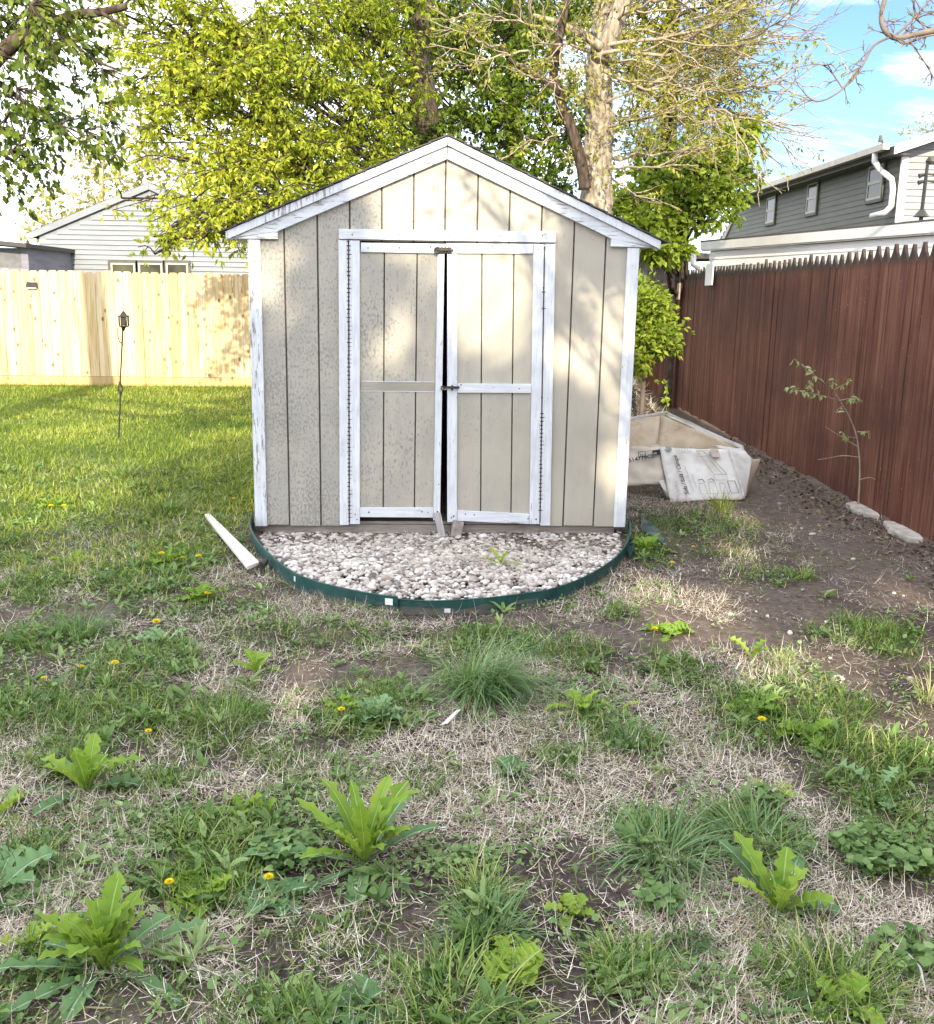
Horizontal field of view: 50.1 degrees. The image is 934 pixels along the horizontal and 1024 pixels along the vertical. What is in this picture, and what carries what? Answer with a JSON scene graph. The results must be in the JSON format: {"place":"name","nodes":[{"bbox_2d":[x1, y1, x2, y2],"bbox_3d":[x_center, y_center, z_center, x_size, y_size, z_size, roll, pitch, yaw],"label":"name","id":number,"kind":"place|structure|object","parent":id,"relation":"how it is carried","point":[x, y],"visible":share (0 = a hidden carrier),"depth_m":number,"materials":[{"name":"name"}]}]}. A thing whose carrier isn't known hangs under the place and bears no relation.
{"place":"outdoors","nodes":[
{"label":"outdoors","id":0,"kind":"place"},
{"bbox_2d":[0,241,74,355],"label":"porch building","id":1,"kind":"structure","parent":0,"point":[27,256],"depth_m":22.67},
{"bbox_2d":[26,182,247,357],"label":"gabled house","id":2,"kind":"structure","parent":0,"point":[108,243],"depth_m":24.67,"materials":[{"name":"grey"}]},
{"bbox_2d":[108,260,137,312],"bbox_3d":[-8.532,-5.607,24.882,0.727,1.270,0.055,1,12,0],"label":"window","id":3,"kind":"structure","parent":2,"relation":"in","point":[113,265],"depth_m":24.77,"materials":[{"name":"paint"}]},
{"bbox_2d":[135,260,164,308],"bbox_3d":[-7.854,-5.607,24.879,0.715,1.270,0.055,1,12,0],"label":"window","id":4,"kind":"structure","parent":2,"relation":"in","point":[157,266],"depth_m":24.77,"materials":[{"name":"paint"}]},
{"bbox_2d":[163,260,190,302],"bbox_3d":[-7.192,-5.606,24.877,0.671,1.270,0.055,1,12,0],"label":"window","id":5,"kind":"structure","parent":2,"relation":"in","point":[171,266],"depth_m":24.77,"materials":[{"name":"paint"}]},
{"bbox_2d":[0,356,933,1023],"bbox_3d":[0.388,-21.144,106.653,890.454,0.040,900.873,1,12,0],"label":"ground","id":6,"kind":"structure","parent":0,"point":[860,548],"depth_m":4.28,"materials":[{"name":"plant"}]},
{"bbox_2d":[0,789,26,827],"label":"weed rosette","id":7,"kind":"object","parent":6,"relation":"on","point":[6,803],"visible":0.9,"depth_m":3.06,"materials":[{"name":"green plant"}]},
{"bbox_2d":[0,921,57,956],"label":"weed rosette","id":8,"kind":"object","parent":6,"relation":"on","point":[46,926],"visible":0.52,"depth_m":2.47,"materials":[{"name":"green plant"}]},
{"bbox_2d":[3,582,67,610],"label":"grass tuft","id":9,"kind":"object","parent":6,"relation":"on","point":[35,602],"visible":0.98,"depth_m":5.14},
{"bbox_2d":[0,844,75,914],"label":"weed rosette","id":10,"kind":"object","parent":6,"relation":"on","point":[33,857],"visible":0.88,"depth_m":2.72,"materials":[{"name":"green plant"}]},
{"bbox_2d":[29,496,76,510],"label":"dandelion plant","id":11,"kind":"object","parent":6,"relation":"on","point":[58,503],"visible":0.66,"depth_m":7.42,"materials":[{"name":"green plant"}]},
{"bbox_2d":[0,0,157,221],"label":"maple tree","id":12,"kind":"object","parent":6,"relation":"on","point":[29,36],"visible":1,"depth_m":6.65,"materials":[{"name":"green plant"}]},
{"bbox_2d":[30,596,135,648],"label":"grass tuft","id":13,"kind":"object","parent":6,"relation":"on","point":[81,623],"visible":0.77,"depth_m":4.72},
{"bbox_2d":[27,733,145,814],"bbox_3d":[-1.253,0.817,3.262,0.352,0.171,0.370,-6,14,-29],"label":"weed rosette","id":14,"kind":"object","parent":6,"relation":"on","point":[87,767],"visible":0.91,"depth_m":3.23,"materials":[{"name":"green plant"}]},
{"bbox_2d":[96,459,143,480],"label":"grass tuft","id":15,"kind":"object","parent":6,"relation":"on","point":[120,472],"visible":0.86,"depth_m":8.73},
{"bbox_2d":[0,871,243,1021],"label":"weed rosette","id":16,"kind":"object","parent":6,"relation":"on","point":[101,933],"visible":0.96,"depth_m":2.37,"materials":[{"name":"green plant"}]},
{"bbox_2d":[117,311,128,438],"bbox_3d":[-3.716,-1.438,10.791,0.181,1.434,0.092,1,12,0],"label":"garden torch","id":17,"kind":"object","parent":6,"relation":"on","point":[123,318],"visible":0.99,"depth_m":10.70,"materials":[{"name":"black metal"}]},
{"bbox_2d":[10,111,237,243],"bbox_3d":[-11.548,-10.620,36.203,9.170,8.405,5.761,1,12,0],"label":"yellow spring tree","id":18,"kind":"object","parent":6,"relation":"on","point":[102,192],"visible":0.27,"depth_m":35.68,"materials":[{"name":"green plant"}]},
{"bbox_2d":[127,625,202,649],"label":"weed rosette","id":19,"kind":"object","parent":6,"relation":"on","point":[158,631],"visible":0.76,"depth_m":4.64,"materials":[{"name":"green plant"}]},
{"bbox_2d":[140,494,193,515],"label":"grass tuft","id":20,"kind":"object","parent":6,"relation":"on","point":[167,508],"visible":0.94,"depth_m":7.33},
{"bbox_2d":[143,547,190,568],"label":"dandelion plant","id":21,"kind":"object","parent":6,"relation":"on","point":[171,555],"visible":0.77,"depth_m":5.95,"materials":[{"name":"green plant"}]},
{"bbox_2d":[169,582,228,603],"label":"dandelion plant","id":22,"kind":"object","parent":6,"relation":"on","point":[201,588],"visible":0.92,"depth_m":5.33,"materials":[{"name":"green plant"}]},
{"bbox_2d":[162,864,244,921],"bbox_3d":[-0.713,1.000,2.673,0.231,0.049,0.265,1,12,0],"label":"weed rosette","id":23,"kind":"object","parent":6,"relation":"on","point":[220,882],"visible":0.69,"depth_m":2.66,"materials":[{"name":"green plant"}]},
{"bbox_2d":[161,674,289,755],"bbox_3d":[-0.890,0.725,3.744,0.435,0.168,0.483,6,13,23],"label":"grass tuft","id":24,"kind":"object","parent":6,"relation":"on","point":[224,706],"visible":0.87,"depth_m":3.75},
{"bbox_2d":[205,513,258,569],"bbox_3d":[-1.527,0.169,6.448,0.086,0.022,1.518,-4,13,-23],"label":"plank","id":25,"kind":"object","parent":6,"relation":"on","point":[240,551],"visible":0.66,"depth_m":6.21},
{"bbox_2d":[213,790,261,813],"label":"weed rosette","id":26,"kind":"object","parent":6,"relation":"on","point":[238,801],"visible":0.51,"depth_m":3.13,"materials":[{"name":"green plant"}]},
{"bbox_2d":[230,649,280,671],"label":"weed rosette","id":27,"kind":"object","parent":6,"relation":"on","point":[256,659],"visible":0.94,"depth_m":4.28,"materials":[{"name":"green plant"}]},
{"bbox_2d":[71,0,475,269],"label":"box elder tree","id":28,"kind":"object","parent":6,"relation":"on","point":[252,64],"visible":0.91,"depth_m":12.14,"materials":[{"name":"green plant"}]},
{"bbox_2d":[235,874,317,925],"bbox_3d":[-0.523,1.012,2.663,0.243,0.047,0.225,1,12,0],"label":"weed rosette","id":29,"kind":"object","parent":6,"relation":"on","point":[300,885],"visible":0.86,"depth_m":2.66,"materials":[{"name":"green plant"}]},
{"bbox_2d":[195,943,365,1023],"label":"grass tuft","id":30,"kind":"object","parent":6,"relation":"on","point":[266,995],"visible":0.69,"depth_m":2.26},
{"bbox_2d":[243,825,320,875],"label":"ground ivy","id":31,"kind":"object","parent":6,"relation":"on","point":[287,838],"visible":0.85,"depth_m":2.85,"materials":[{"name":"green plant"}]},
{"bbox_2d":[0,269,641,389],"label":"privacy fence","id":32,"kind":"object","parent":6,"relation":"on","point":[65,324],"visible":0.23,"depth_m":17.08,"materials":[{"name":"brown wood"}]},
{"bbox_2d":[249,511,397,613],"bbox_3d":[-1.039,0.285,5.920,0.316,0.154,2.156,-6,14,-31],"label":"lawn edging","id":33,"kind":"object","parent":6,"relation":"on","point":[318,588],"visible":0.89,"depth_m":5.31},
{"bbox_2d":[235,776,439,905],"bbox_3d":[-0.362,0.879,2.870,0.574,0.221,0.520,1,12,0],"label":"weed rosette","id":34,"kind":"object","parent":6,"relation":"on","point":[369,827],"visible":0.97,"depth_m":2.84,"materials":[{"name":"green plant"}]},
{"bbox_2d":[320,694,362,712],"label":"broadleaf clump","id":35,"kind":"object","parent":6,"relation":"on","point":[343,699],"visible":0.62,"depth_m":3.90,"materials":[{"name":"green plant"}]},
{"bbox_2d":[314,974,382,1023],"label":"weed rosette","id":36,"kind":"object","parent":6,"relation":"on","point":[371,992],"visible":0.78,"depth_m":2.25,"materials":[{"name":"green plant"}]},
{"bbox_2d":[0,381,722,605],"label":"lawn grass","id":37,"kind":"structure","parent":6,"relation":"on","point":[198,436],"depth_m":9.76,"materials":[{"name":"plant"}]},
{"bbox_2d":[344,693,402,733],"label":"broadleaf clump","id":38,"kind":"object","parent":6,"relation":"on","point":[373,711],"visible":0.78,"depth_m":3.79,"materials":[{"name":"green plant"}]},
{"bbox_2d":[186,0,635,194],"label":"background tree","id":39,"kind":"object","parent":6,"relation":"on","point":[501,115],"visible":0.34,"depth_m":15.08,"materials":[{"name":"green plant"}]},
{"bbox_2d":[393,767,452,811],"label":"grass tuft","id":40,"kind":"object","parent":6,"relation":"on","point":[419,788],"visible":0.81,"depth_m":3.27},
{"bbox_2d":[286,535,573,599],"bbox_3d":[-0.172,0.282,6.160,2.553,0.066,2.140,1,12,0],"label":"gravel bed","id":41,"kind":"object","parent":6,"relation":"on","point":[420,598],"visible":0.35,"depth_m":5.84,"materials":[{"name":"gravel"}]},
{"bbox_2d":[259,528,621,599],"bbox_3d":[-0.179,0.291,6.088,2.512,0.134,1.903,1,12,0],"label":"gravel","id":42,"kind":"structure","parent":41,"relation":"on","point":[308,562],"depth_m":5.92,"materials":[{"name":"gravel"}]},
{"bbox_2d":[217,134,668,533],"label":"garden shed","id":43,"kind":"structure","parent":6,"relation":"on","point":[437,325],"depth_m":6.59,"materials":[{"name":"beige paint"}]},
{"bbox_2d":[347,240,452,523],"bbox_3d":[-0.450,-0.826,6.605,0.687,1.857,0.063,0,12,-4],"label":"door","id":44,"kind":"structure","parent":43,"relation":"in","point":[395,292],"depth_m":6.60,"materials":[{"name":"beige paint"}]},
{"bbox_2d":[441,243,546,523],"bbox_3d":[0.183,-0.827,6.647,0.715,1.856,0.064,0,12,-4],"label":"door","id":45,"kind":"structure","parent":43,"relation":"in","point":[495,292],"depth_m":6.64,"materials":[{"name":"beige paint"}]},
{"bbox_2d":[330,903,580,1023],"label":"grass tuft","id":46,"kind":"object","parent":6,"relation":"on","point":[469,959],"visible":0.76,"depth_m":2.31,"materials":[{"name":"plant"}]},
{"bbox_2d":[0,453,933,1023],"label":"dead straw","id":47,"kind":"object","parent":6,"relation":"on","point":[736,907],"visible":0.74,"depth_m":3.18,"materials":[{"name":"plant"}]},
{"bbox_2d":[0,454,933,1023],"bbox_3d":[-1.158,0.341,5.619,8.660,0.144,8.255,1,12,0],"label":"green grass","id":48,"kind":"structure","parent":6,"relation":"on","point":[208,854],"depth_m":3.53,"materials":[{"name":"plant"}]},
{"bbox_2d":[0,476,933,1023],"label":"clover","id":49,"kind":"object","parent":6,"relation":"on","point":[436,854],"visible":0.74,"depth_m":3.00,"materials":[{"name":"green plant"}]},
{"bbox_2d":[0,463,933,1023],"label":"weeds","id":50,"kind":"object","parent":6,"relation":"on","point":[178,945],"visible":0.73,"depth_m":3.55,"materials":[{"name":"green plant"}]},
{"bbox_2d":[0,489,933,1023],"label":"soil clods","id":51,"kind":"object","parent":6,"relation":"on","point":[488,753],"visible":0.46,"depth_m":3.99,"materials":[{"name":"soil"}]},
{"bbox_2d":[376,594,585,742],"bbox_3d":[0.072,0.567,4.038,0.934,0.374,0.943,1,12,0],"label":"grass tuft","id":52,"kind":"object","parent":6,"relation":"on","point":[474,683],"visible":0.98,"depth_m":4.00,"materials":[{"name":"plant"}]},
{"bbox_2d":[424,835,545,933],"bbox_3d":[0.050,0.972,2.689,0.354,0.136,0.391,1,12,0],"label":"grass tuft","id":53,"kind":"object","parent":6,"relation":"on","point":[474,875],"visible":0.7,"depth_m":2.71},
{"bbox_2d":[402,862,570,983],"bbox_3d":[0.062,1.005,2.525,0.407,0.143,0.404,8,14,28],"label":"grass tuft","id":54,"kind":"object","parent":6,"relation":"on","point":[509,904],"visible":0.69,"depth_m":2.56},
{"bbox_2d":[478,931,544,988],"bbox_3d":[0.106,1.065,2.403,0.162,0.054,0.195,1,12,0],"label":"weed rosette","id":55,"kind":"object","parent":6,"relation":"on","point":[526,950],"visible":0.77,"depth_m":2.39,"materials":[{"name":"green plant"}]},
{"bbox_2d":[491,755,534,778],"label":"weed rosette","id":56,"kind":"object","parent":6,"relation":"on","point":[504,760],"visible":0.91,"depth_m":3.40,"materials":[{"name":"green plant"}]},
{"bbox_2d":[398,517,630,615],"bbox_3d":[0.573,0.328,5.905,0.603,0.134,2.502,11,15,38],"label":"lawn edging","id":57,"kind":"object","parent":6,"relation":"on","point":[483,604],"visible":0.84,"depth_m":5.21,"materials":[{"name":"plastic"}]},
{"bbox_2d":[544,892,593,929],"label":"weed rosette","id":58,"kind":"object","parent":6,"relation":"on","point":[566,899],"visible":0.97,"depth_m":2.63,"materials":[{"name":"green plant"}]},
{"bbox_2d":[545,689,610,716],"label":"weed rosette","id":59,"kind":"object","parent":6,"relation":"on","point":[575,693],"visible":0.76,"depth_m":3.91,"materials":[{"name":"green plant"}]},
{"bbox_2d":[557,911,702,1023],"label":"grass tuft","id":60,"kind":"object","parent":6,"relation":"on","point":[655,946],"visible":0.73,"depth_m":2.43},
{"bbox_2d":[597,707,682,765],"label":"grass tuft","id":61,"kind":"object","parent":6,"relation":"on","point":[639,730],"visible":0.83,"depth_m":3.64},
{"bbox_2d":[419,0,864,213],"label":"tree","id":62,"kind":"object","parent":6,"relation":"on","point":[592,157],"visible":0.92,"depth_m":11.34,"materials":[{"name":"beige plant"}]},
{"bbox_2d":[626,516,663,557],"bbox_3d":[1.216,0.158,6.784,0.241,0.049,1.306,4,12,13],"label":"edging scrap","id":63,"kind":"object","parent":6,"relation":"on","point":[652,529],"visible":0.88,"depth_m":6.90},
{"bbox_2d":[631,380,665,428],"bbox_3d":[1.628,-0.976,10.203,1.334,0.907,1.430,1,12,0],"label":"straw heap","id":64,"kind":"object","parent":6,"relation":"on","point":[635,405],"visible":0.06,"depth_m":10.01,"materials":[{"name":"plant"}]},
{"bbox_2d":[631,533,677,552],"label":"weed rosette","id":65,"kind":"object","parent":6,"relation":"on","point":[649,542],"visible":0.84,"depth_m":6.47,"materials":[{"name":"green plant"}]},
{"bbox_2d":[632,875,685,921],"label":"ground ivy","id":66,"kind":"object","parent":6,"relation":"on","point":[648,894],"visible":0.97,"depth_m":2.64,"materials":[{"name":"green plant"}]},
{"bbox_2d":[554,771,765,908],"bbox_3d":[0.576,0.922,2.890,0.648,0.182,0.646,1,12,0],"label":"grass tuft","id":67,"kind":"object","parent":6,"relation":"on","point":[663,832],"visible":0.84,"depth_m":2.89,"materials":[{"name":"plant"}]},
{"bbox_2d":[633,267,694,414],"bbox_3d":[1.699,-1.359,9.489,0.885,1.916,0.970,11,16,40],"label":"corner bush","id":68,"kind":"object","parent":6,"relation":"on","point":[657,334],"visible":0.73,"depth_m":9.31,"materials":[{"name":"green plant"}]},
{"bbox_2d":[640,620,694,641],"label":"weed rosette","id":69,"kind":"object","parent":6,"relation":"on","point":[676,629],"visible":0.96,"depth_m":4.90,"materials":[{"name":"green plant"}]},
{"bbox_2d":[558,0,800,269],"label":"tree","id":70,"kind":"object","parent":6,"relation":"on","point":[664,137],"visible":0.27,"depth_m":16.37,"materials":[{"name":"green plant"}]},
{"bbox_2d":[652,651,711,683],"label":"grass tuft","id":71,"kind":"object","parent":6,"relation":"on","point":[675,670],"visible":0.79,"depth_m":4.34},
{"bbox_2d":[650,838,715,891],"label":"grass tuft","id":72,"kind":"object","parent":6,"relation":"on","point":[686,879],"visible":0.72,"depth_m":2.82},
{"bbox_2d":[636,909,739,983],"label":"grass tuft","id":73,"kind":"object","parent":6,"relation":"on","point":[679,931],"visible":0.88,"depth_m":2.48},
{"bbox_2d":[612,113,774,406],"bbox_3d":[2.936,-3.658,14.566,2.058,4.372,3.437,11,15,38],"label":"mulberry tree","id":74,"kind":"object","parent":6,"relation":"on","point":[693,198],"visible":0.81,"depth_m":14.25,"materials":[{"name":"green plant"}]},
{"bbox_2d":[627,411,760,501],"bbox_3d":[1.768,-0.486,8.522,1.282,0.623,1.014,10,15,35],"label":"cardboard box","id":75,"kind":"object","parent":6,"relation":"on","point":[678,460],"visible":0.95,"depth_m":8.37,"materials":[{"name":"beige"}]},
{"bbox_2d":[666,728,741,833],"bbox_3d":[0.731,0.803,3.058,0.263,0.337,0.087,-2,12,-12],"label":"grass tuft","id":76,"kind":"object","parent":6,"relation":"on","point":[680,793],"visible":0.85,"depth_m":3.03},
{"bbox_2d":[700,485,744,512],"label":"grass tuft","id":77,"kind":"object","parent":6,"relation":"on","point":[721,505],"visible":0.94,"depth_m":7.65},
{"bbox_2d":[727,636,768,657],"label":"weed rosette","id":78,"kind":"object","parent":6,"relation":"on","point":[742,644],"visible":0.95,"depth_m":4.53,"materials":[{"name":"green plant"}]},
{"bbox_2d":[715,690,795,721],"bbox_3d":[1.132,0.754,3.969,0.273,0.070,0.263,-8,15,-36],"label":"weed rosette","id":79,"kind":"object","parent":6,"relation":"on","point":[773,697],"visible":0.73,"depth_m":3.96,"materials":[{"name":"green plant"}]},
{"bbox_2d":[662,754,854,895],"bbox_3d":[0.851,0.900,2.946,0.597,0.215,0.599,1,12,0],"label":"grass tuft","id":80,"kind":"object","parent":6,"relation":"on","point":[748,818],"visible":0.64,"depth_m":3.01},
{"bbox_2d":[739,781,785,811],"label":"ground ivy","id":81,"kind":"object","parent":6,"relation":"on","point":[761,788],"visible":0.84,"depth_m":3.20,"materials":[{"name":"green plant"}]},
{"bbox_2d":[687,830,842,965],"bbox_3d":[0.852,0.982,2.674,0.422,0.165,0.390,-8,15,-38],"label":"weed rosette","id":82,"kind":"object","parent":6,"relation":"on","point":[783,882],"visible":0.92,"depth_m":2.67,"materials":[{"name":"green plant"}]},
{"bbox_2d":[747,777,805,798],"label":"weed rosette","id":83,"kind":"object","parent":6,"relation":"on","point":[790,794],"visible":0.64,"depth_m":3.30,"materials":[{"name":"green plant"}]},
{"bbox_2d":[750,640,807,672],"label":"grass tuft","id":84,"kind":"object","parent":6,"relation":"on","point":[780,654],"visible":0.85,"depth_m":4.49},
{"bbox_2d":[630,480,933,713],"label":"scattered stones","id":85,"kind":"object","parent":6,"relation":"on","point":[789,632],"visible":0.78,"depth_m":5.17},
{"bbox_2d":[645,242,933,541],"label":"stockade fence","id":86,"kind":"object","parent":6,"relation":"on","point":[865,324],"visible":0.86,"depth_m":8.86,"materials":[{"name":"brown wood"}]},
{"bbox_2d":[705,263,718,285],"bbox_3d":[3.200,-3.106,13.080,0.075,0.280,0.400,1,12,0],"label":"board hook","id":87,"kind":"object","parent":86,"relation":"hanging from","point":[709,272],"visible":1,"depth_m":13.04,"materials":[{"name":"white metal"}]},
{"bbox_2d":[776,717,835,752],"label":"weed rosette","id":88,"kind":"object","parent":6,"relation":"on","point":[825,721],"visible":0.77,"depth_m":3.73,"materials":[{"name":"green plant"}]},
{"bbox_2d":[689,156,933,271],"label":"house wing","id":89,"kind":"structure","parent":6,"relation":"on","point":[728,252],"depth_m":14.09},
{"bbox_2d":[701,904,933,1023],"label":"grass tuft","id":90,"kind":"object","parent":6,"relation":"on","point":[841,962],"visible":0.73,"depth_m":2.38,"materials":[{"name":"plant"}]},
{"bbox_2d":[720,132,933,248],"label":"neighbour house","id":91,"kind":"structure","parent":6,"relation":"on","point":[877,184],"depth_m":20.10,"materials":[{"name":"plastic"}]},
{"bbox_2d":[764,194,777,226],"bbox_3d":[7.585,-7.541,24.975,0.055,0.742,0.778,1,12,-2],"label":"window","id":92,"kind":"structure","parent":91,"relation":"in","point":[770,214],"depth_m":24.95,"materials":[{"name":"glass"}]},
{"bbox_2d":[804,181,819,216],"bbox_3d":[7.678,-6.989,22.248,0.055,0.779,0.725,1,12,-2],"label":"window","id":93,"kind":"structure","parent":91,"relation":"in","point":[812,190],"depth_m":22.22,"materials":[{"name":"glass"}]},
{"bbox_2d":[863,161,886,204],"bbox_3d":[7.785,-6.285,19.069,0.055,0.756,0.784,1,12,-2],"label":"window","id":94,"kind":"structure","parent":91,"relation":"in","point":[875,182],"depth_m":19.09,"materials":[{"name":"glass"}]},
{"bbox_2d":[724,436,933,587],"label":"leaf litter","id":95,"kind":"object","parent":6,"relation":"on","point":[794,478],"visible":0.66,"depth_m":7.99,"materials":[{"name":"brown plant"}]},
{"bbox_2d":[784,358,875,503],"bbox_3d":[2.748,-0.591,7.546,0.998,1.139,0.374,-1,12,-11],"label":"sapling","id":96,"kind":"object","parent":6,"relation":"on","point":[813,395],"visible":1,"depth_m":7.51,"materials":[{"name":"green plant"}]},
{"bbox_2d":[811,969,886,1023],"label":"weed rosette","id":97,"kind":"object","parent":6,"relation":"on","point":[863,987],"visible":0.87,"depth_m":2.30,"materials":[{"name":"green plant"}]},
{"bbox_2d":[790,0,933,108],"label":"bare tree","id":98,"kind":"object","parent":6,"relation":"on","point":[920,33],"visible":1,"depth_m":8.62,"materials":[{"name":"brown plant"}]},
{"bbox_2d":[846,501,879,518],"bbox_3d":[3.110,-0.014,7.882,0.174,0.048,0.531,1,12,0],"label":"stone slab","id":99,"kind":"object","parent":6,"relation":"on","point":[862,509],"depth_m":7.79,"materials":[{"name":"stone"}]},
{"bbox_2d":[836,758,898,810],"bbox_3d":[1.356,0.892,3.291,0.173,0.082,0.240,-4,13,-22],"label":"weed rosette","id":100,"kind":"object","parent":6,"relation":"on","point":[885,777],"visible":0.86,"depth_m":3.32,"materials":[{"name":"green plant"}]},
{"bbox_2d":[842,612,911,646],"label":"grass tuft","id":101,"kind":"object","parent":6,"relation":"on","point":[851,621],"visible":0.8,"depth_m":4.93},
{"bbox_2d":[823,819,933,875],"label":"ground ivy","id":102,"kind":"object","parent":6,"relation":"on","point":[841,839],"visible":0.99,"depth_m":2.89,"materials":[{"name":"green plant"}]},
{"bbox_2d":[862,921,933,981],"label":"ground ivy","id":103,"kind":"object","parent":6,"relation":"on","point":[889,931],"visible":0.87,"depth_m":2.45,"materials":[{"name":"green plant"}]},
{"bbox_2d":[883,521,922,542],"bbox_3d":[3.098,0.144,7.130,0.156,0.052,0.556,1,12,0],"label":"stone slab","id":104,"kind":"object","parent":6,"relation":"on","point":[905,533],"depth_m":7.04,"materials":[{"name":"stone"}]},
{"bbox_2d":[893,665,933,707],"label":"grass tuft","id":105,"kind":"object","parent":6,"relation":"on","point":[930,694],"visible":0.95,"depth_m":4.13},
{"bbox_2d":[898,112,933,139],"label":"blossom tree","id":106,"kind":"object","parent":6,"relation":"on","point":[928,131],"visible":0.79,"depth_m":32.10,"materials":[{"name":"white plant"}]},
{"bbox_2d":[0,0,933,272],"label":"sky","id":107,"kind":"structure","parent":0,"point":[894,93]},
{"bbox_2d":[638,253,709,278],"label":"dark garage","id":108,"kind":"structure","parent":0,"point":[703,257],"depth_m":20.68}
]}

